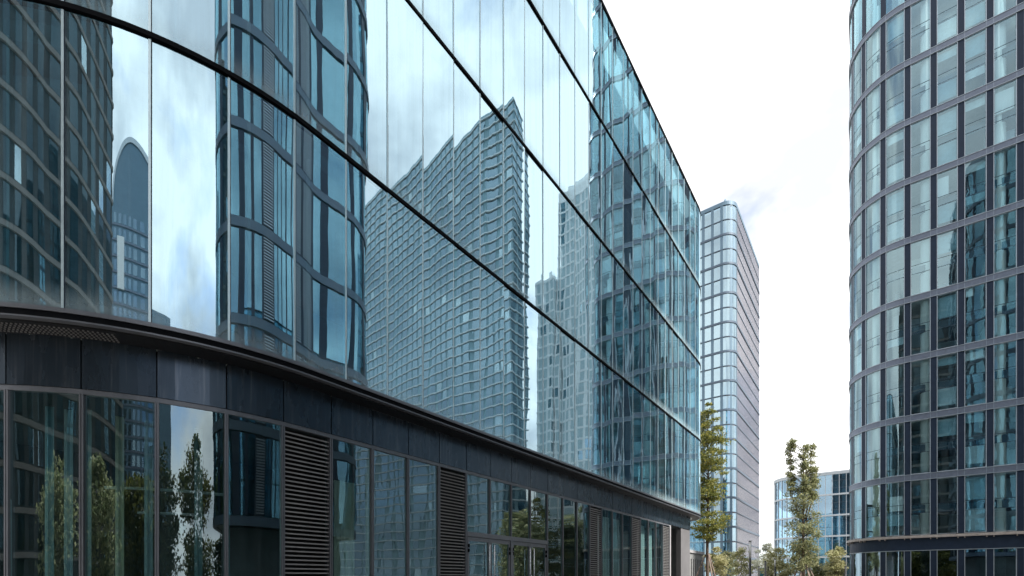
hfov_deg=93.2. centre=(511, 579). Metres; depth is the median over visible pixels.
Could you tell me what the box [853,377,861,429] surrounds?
window
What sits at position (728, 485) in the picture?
window
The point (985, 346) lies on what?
window
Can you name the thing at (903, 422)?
window
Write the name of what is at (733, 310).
window
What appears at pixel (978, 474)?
window
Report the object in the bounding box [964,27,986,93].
window
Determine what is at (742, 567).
tree
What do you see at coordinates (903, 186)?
window
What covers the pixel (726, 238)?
window
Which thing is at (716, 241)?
window
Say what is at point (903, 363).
window
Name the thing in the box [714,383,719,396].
window
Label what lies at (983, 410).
window
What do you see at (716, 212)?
window
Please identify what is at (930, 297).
window
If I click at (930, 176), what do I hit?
window
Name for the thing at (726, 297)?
window
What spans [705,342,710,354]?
window
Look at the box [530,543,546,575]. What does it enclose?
door
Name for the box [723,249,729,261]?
window
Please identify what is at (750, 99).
sky
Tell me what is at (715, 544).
window
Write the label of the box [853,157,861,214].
window
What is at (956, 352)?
window
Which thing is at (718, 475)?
window
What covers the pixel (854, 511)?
window
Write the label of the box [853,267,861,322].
window
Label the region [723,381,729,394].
window
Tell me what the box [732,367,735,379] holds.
window
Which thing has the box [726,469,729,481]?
window
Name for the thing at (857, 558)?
window
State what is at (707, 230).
window
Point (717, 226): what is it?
window
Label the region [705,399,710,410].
window
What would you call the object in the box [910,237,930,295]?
window
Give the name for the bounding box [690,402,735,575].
podocarpus tree
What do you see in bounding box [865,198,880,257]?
window
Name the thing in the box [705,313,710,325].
window
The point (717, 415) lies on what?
window
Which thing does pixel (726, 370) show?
window
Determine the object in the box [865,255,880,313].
window
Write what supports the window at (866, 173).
in the office tower at (936, 275)
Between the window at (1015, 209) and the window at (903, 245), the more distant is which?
the window at (903, 245)
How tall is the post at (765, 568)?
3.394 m
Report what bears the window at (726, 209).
in the slab tower at (729, 328)
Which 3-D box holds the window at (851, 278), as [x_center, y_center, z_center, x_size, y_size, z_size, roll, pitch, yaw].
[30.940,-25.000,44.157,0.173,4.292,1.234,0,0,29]
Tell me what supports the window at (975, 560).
in the office tower at (936, 275)
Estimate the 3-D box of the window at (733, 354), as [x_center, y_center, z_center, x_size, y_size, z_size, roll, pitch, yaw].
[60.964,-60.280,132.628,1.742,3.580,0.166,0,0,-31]
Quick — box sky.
[603,0,849,571]
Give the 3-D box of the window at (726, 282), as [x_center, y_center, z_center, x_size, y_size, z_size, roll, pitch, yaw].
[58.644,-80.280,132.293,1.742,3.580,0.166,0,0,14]
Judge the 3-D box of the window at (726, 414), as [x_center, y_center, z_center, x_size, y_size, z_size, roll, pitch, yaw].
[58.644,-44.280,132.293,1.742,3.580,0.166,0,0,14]
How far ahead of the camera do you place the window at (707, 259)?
134.96 m
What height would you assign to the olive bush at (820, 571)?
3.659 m
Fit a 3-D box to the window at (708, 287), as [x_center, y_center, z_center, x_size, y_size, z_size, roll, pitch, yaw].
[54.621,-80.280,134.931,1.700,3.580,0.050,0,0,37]
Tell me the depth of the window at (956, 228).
37.75 m
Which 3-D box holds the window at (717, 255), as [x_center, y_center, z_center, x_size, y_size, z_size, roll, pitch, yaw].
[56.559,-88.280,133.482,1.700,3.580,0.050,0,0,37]
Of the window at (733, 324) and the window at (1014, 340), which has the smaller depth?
the window at (1014, 340)
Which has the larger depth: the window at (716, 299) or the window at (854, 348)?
the window at (716, 299)
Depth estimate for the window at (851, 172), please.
43.77 m
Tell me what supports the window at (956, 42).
in the office tower at (936, 275)
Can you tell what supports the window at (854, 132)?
in the office tower at (936, 275)
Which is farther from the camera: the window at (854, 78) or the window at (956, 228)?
the window at (854, 78)
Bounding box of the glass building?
[0,0,700,575]
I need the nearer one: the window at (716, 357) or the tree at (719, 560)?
the tree at (719, 560)
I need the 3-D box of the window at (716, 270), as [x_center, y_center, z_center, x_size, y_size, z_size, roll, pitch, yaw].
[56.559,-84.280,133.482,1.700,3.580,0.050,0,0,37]
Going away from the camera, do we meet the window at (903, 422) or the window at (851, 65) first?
the window at (903, 422)
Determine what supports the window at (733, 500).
in the slab tower at (729, 328)
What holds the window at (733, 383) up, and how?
in the slab tower at (729, 328)
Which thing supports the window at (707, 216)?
in the slab tower at (729, 328)
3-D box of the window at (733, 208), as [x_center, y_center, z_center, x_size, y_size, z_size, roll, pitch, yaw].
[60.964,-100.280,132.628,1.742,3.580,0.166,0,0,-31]
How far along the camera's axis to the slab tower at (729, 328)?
134.78 m
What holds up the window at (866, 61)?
in the office tower at (936, 275)
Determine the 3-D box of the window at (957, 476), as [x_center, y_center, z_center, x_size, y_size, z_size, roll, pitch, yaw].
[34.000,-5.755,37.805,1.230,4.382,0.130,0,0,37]
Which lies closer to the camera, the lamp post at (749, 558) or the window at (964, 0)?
the window at (964, 0)
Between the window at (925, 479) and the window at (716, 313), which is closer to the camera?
the window at (925, 479)
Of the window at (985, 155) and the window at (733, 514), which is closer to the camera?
the window at (985, 155)
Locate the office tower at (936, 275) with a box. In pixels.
[847,0,1023,575]
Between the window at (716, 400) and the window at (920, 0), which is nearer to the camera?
the window at (920, 0)
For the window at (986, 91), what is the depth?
36.83 m
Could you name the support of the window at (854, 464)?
in the office tower at (936, 275)
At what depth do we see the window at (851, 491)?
43.63 m
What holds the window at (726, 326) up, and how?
in the slab tower at (729, 328)
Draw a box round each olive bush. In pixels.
[757,546,799,575]
[805,562,840,575]
[820,545,849,575]
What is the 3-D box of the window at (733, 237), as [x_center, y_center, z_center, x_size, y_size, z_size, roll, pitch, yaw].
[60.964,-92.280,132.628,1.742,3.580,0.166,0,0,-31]
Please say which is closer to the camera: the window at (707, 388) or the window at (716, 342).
the window at (716, 342)
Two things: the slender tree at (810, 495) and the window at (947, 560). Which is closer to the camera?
the window at (947, 560)
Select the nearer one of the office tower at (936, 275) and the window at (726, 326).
the office tower at (936, 275)
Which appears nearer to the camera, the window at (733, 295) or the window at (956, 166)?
the window at (956, 166)
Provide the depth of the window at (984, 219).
36.82 m
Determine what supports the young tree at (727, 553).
on the ground
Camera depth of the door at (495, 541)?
14.02 m
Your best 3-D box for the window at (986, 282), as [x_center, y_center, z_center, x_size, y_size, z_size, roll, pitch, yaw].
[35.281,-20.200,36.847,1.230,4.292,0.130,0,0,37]
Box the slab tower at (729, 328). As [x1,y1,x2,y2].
[700,199,759,575]
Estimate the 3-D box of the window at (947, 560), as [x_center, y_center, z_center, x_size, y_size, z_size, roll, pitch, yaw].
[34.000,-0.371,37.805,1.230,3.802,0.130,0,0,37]
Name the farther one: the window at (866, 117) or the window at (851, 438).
the window at (851, 438)
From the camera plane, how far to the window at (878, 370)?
41.65 m
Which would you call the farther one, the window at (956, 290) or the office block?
the office block
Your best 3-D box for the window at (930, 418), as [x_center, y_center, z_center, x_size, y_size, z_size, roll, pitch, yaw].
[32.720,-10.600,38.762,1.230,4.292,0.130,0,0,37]
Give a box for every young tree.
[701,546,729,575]
[716,550,737,575]
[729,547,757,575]
[751,543,777,575]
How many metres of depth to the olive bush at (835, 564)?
42.17 m
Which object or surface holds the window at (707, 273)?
in the slab tower at (729, 328)
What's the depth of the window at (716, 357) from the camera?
133.47 m
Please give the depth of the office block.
96.77 m
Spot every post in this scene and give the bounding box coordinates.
[749,541,750,575]
[764,561,766,575]
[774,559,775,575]
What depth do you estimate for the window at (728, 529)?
132.13 m
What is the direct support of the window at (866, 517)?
in the office tower at (936, 275)
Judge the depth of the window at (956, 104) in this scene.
37.77 m
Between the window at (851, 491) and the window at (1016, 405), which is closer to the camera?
the window at (1016, 405)
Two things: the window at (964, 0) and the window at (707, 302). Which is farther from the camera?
the window at (707, 302)
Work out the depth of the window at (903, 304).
39.72 m
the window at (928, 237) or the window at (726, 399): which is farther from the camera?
the window at (726, 399)
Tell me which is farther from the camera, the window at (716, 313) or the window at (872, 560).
the window at (716, 313)
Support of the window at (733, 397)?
in the slab tower at (729, 328)
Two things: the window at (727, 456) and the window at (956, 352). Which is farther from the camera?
the window at (727, 456)
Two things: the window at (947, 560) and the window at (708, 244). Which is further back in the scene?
the window at (708, 244)
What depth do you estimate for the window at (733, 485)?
132.51 m
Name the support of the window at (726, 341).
in the slab tower at (729, 328)
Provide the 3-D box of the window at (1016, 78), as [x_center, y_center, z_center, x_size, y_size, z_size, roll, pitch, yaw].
[36.563,-34.600,35.889,1.230,4.292,0.130,0,0,37]
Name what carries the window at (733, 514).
in the slab tower at (729, 328)
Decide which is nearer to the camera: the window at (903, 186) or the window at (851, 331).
the window at (903, 186)
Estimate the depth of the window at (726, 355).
132.22 m
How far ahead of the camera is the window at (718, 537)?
133.39 m
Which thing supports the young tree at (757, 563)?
on the ground
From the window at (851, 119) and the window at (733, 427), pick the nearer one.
the window at (851, 119)
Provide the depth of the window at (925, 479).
38.75 m
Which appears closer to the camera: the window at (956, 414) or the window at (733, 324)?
the window at (956, 414)
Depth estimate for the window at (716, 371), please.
133.39 m
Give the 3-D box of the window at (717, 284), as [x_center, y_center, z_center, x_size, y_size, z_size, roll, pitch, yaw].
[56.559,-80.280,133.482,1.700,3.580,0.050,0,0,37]
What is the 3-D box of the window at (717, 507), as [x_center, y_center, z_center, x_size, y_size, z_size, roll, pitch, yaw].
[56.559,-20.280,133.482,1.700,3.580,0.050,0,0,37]
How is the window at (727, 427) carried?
in the slab tower at (729, 328)
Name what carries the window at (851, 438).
in the office tower at (936, 275)
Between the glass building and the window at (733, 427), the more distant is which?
the window at (733, 427)
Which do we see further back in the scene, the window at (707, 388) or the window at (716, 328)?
the window at (707, 388)
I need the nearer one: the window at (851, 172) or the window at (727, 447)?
the window at (851, 172)
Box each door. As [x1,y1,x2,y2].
[467,537,489,575]
[490,539,510,575]
[513,541,530,575]
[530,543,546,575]
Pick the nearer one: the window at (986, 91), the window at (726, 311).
the window at (986, 91)
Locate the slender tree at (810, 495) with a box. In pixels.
[780,438,824,575]
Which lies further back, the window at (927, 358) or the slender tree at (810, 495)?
the slender tree at (810, 495)
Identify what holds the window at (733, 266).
in the slab tower at (729, 328)
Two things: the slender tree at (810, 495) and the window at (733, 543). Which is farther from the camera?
the window at (733, 543)
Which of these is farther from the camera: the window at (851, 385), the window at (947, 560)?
the window at (851, 385)
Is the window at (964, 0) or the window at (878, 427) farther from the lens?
the window at (878, 427)
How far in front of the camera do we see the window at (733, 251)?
132.43 m
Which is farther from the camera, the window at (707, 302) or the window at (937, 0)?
the window at (707, 302)
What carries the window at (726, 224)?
in the slab tower at (729, 328)
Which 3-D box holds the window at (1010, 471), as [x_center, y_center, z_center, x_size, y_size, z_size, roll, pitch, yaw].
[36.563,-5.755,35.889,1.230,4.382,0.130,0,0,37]
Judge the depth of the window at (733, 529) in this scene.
132.43 m
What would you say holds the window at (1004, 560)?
in the office tower at (936, 275)
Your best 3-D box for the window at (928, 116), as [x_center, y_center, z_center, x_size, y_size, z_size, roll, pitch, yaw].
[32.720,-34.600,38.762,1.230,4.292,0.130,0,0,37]
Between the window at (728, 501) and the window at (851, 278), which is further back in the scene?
the window at (728, 501)
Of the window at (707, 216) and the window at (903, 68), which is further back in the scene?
the window at (707, 216)
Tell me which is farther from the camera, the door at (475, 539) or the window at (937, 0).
the window at (937, 0)
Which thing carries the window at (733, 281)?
in the slab tower at (729, 328)
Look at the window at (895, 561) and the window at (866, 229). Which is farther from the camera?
the window at (866, 229)
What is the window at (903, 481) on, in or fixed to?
in the office tower at (936, 275)
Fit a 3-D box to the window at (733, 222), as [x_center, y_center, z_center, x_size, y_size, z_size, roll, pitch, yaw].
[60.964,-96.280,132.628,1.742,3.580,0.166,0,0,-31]
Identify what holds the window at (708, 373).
in the slab tower at (729, 328)
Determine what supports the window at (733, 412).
in the slab tower at (729, 328)
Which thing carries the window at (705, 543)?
in the slab tower at (729, 328)
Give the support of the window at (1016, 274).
in the office tower at (936, 275)
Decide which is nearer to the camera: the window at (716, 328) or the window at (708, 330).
the window at (716, 328)
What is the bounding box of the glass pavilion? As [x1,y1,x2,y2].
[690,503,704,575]
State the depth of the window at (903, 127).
39.75 m
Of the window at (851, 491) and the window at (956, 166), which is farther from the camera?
the window at (851, 491)
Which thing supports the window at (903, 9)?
in the office tower at (936, 275)
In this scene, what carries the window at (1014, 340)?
in the office tower at (936, 275)
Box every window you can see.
[705,212,710,226]
[705,226,710,239]
[705,241,710,254]
[705,255,710,268]
[705,270,710,283]
[705,284,710,297]
[705,298,710,312]
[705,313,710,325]
[705,327,710,340]
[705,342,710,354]
[705,356,710,369]
[705,370,710,383]
[705,385,710,398]
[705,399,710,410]
[705,543,710,553]
[714,208,719,222]
[714,223,719,236]
[714,237,719,251]
[714,252,719,265]
[714,266,719,280]
[714,281,719,294]
[714,295,719,309]
[714,310,719,323]
[714,324,719,338]
[714,339,719,352]
[714,354,719,367]
[714,368,719,380]
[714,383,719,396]
[714,397,719,409]
[714,412,719,425]
[714,471,719,482]
[714,501,719,510]
[714,531,719,540]
[714,543,719,553]
[723,205,729,218]
[723,220,729,232]
[723,235,729,248]
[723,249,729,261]
[723,264,729,277]
[723,279,729,291]
[723,293,729,306]
[723,308,729,320]
[723,323,729,335]
[723,337,729,349]
[723,352,729,365]
[723,367,729,378]
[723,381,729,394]
[723,396,729,408]
[723,410,729,423]
[723,425,729,437]
[723,440,729,452]
[723,454,729,466]
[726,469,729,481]
[726,484,729,495]
[726,498,729,511]
[727,528,729,540]
[732,206,735,219]
[732,220,735,233]
[732,235,735,248]
[732,250,735,262]
[732,264,735,277]
[732,279,735,291]
[732,294,735,307]
[732,308,735,320]
[732,323,735,336]
[732,337,735,349]
[732,352,735,365]
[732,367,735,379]
[732,381,735,394]
[732,396,735,408]
[732,411,735,423]
[732,425,735,437]
[732,440,735,452]
[732,455,735,466]
[732,469,735,482]
[732,484,735,496]
[732,498,735,511]
[732,513,735,525]
[732,528,735,540]
[732,542,735,552]
[850,65,851,113]
[850,119,851,166]
[850,172,851,219]
[850,225,851,272]
[850,278,851,325]
[850,331,851,378]
[850,385,851,432]
[850,438,851,485]
[850,491,851,539]
[850,554,851,575]
[853,46,861,106]
[853,101,861,160]
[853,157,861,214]
[853,212,861,268]
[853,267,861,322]
[853,322,861,375]
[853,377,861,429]
[853,433,861,483]
[853,488,861,538]
[853,553,861,575]
[865,26,880,89]
[865,83,880,145]
[865,140,880,201]
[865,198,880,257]
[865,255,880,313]
[865,312,880,368]
[865,370,880,424]
[865,427,880,480]
[865,484,880,537]
[865,552,880,575]
[886,9,904,71]
[886,68,904,129]
[886,127,904,187]
[886,186,904,245]
[886,245,904,303]
[886,304,904,360]
[886,363,904,418]
[886,422,904,476]
[886,481,904,535]
[886,551,904,575]
[910,0,930,57]
[910,55,930,117]
[910,116,930,176]
[910,176,930,236]
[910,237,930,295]
[910,297,930,355]
[910,358,930,414]
[910,418,930,473]
[910,479,930,534]
[910,551,930,575]
[937,0,957,44]
[937,42,957,105]
[937,104,957,166]
[937,166,957,227]
[937,228,957,288]
[937,290,957,349]
[937,352,957,410]
[937,414,957,471]
[937,476,957,533]
[937,550,957,575]
[964,0,986,30]
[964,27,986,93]
[964,91,986,155]
[964,155,986,218]
[964,219,986,280]
[964,282,986,343]
[964,346,986,406]
[964,410,986,468]
[964,474,986,532]
[964,549,986,575]
[993,13,1016,80]
[993,78,1016,144]
[993,144,1016,208]
[993,209,1016,273]
[993,274,1016,337]
[993,340,1016,401]
[993,405,1016,465]
[993,471,1016,531]
[993,548,1016,575]
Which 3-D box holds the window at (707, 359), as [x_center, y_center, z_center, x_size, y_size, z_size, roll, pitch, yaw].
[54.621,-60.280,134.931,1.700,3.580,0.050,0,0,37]
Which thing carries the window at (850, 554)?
in the office tower at (936, 275)
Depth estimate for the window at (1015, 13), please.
35.87 m
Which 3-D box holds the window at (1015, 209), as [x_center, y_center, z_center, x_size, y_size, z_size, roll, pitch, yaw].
[36.563,-25.000,35.889,1.230,4.292,0.130,0,0,37]
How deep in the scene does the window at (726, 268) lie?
132.22 m
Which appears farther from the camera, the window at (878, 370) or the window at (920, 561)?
the window at (878, 370)
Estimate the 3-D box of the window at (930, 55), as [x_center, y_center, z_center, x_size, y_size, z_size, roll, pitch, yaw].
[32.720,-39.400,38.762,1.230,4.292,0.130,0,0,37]
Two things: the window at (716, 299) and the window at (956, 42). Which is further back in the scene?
the window at (716, 299)
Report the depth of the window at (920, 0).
38.82 m
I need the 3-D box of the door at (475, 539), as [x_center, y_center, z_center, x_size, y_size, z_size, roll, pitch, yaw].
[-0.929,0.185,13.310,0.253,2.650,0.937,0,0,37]
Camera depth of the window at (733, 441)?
132.35 m
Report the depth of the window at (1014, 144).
35.88 m
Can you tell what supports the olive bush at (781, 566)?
on the ground
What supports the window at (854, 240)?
in the office tower at (936, 275)
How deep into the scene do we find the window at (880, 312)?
41.65 m
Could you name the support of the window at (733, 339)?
in the slab tower at (729, 328)
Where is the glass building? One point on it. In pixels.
(350, 288)
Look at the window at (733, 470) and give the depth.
132.51 m
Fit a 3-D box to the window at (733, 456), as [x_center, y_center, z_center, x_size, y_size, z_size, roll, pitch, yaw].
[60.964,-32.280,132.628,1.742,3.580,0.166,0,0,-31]
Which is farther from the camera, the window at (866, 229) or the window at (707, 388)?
the window at (707, 388)
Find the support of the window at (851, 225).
in the office tower at (936, 275)
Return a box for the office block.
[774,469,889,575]

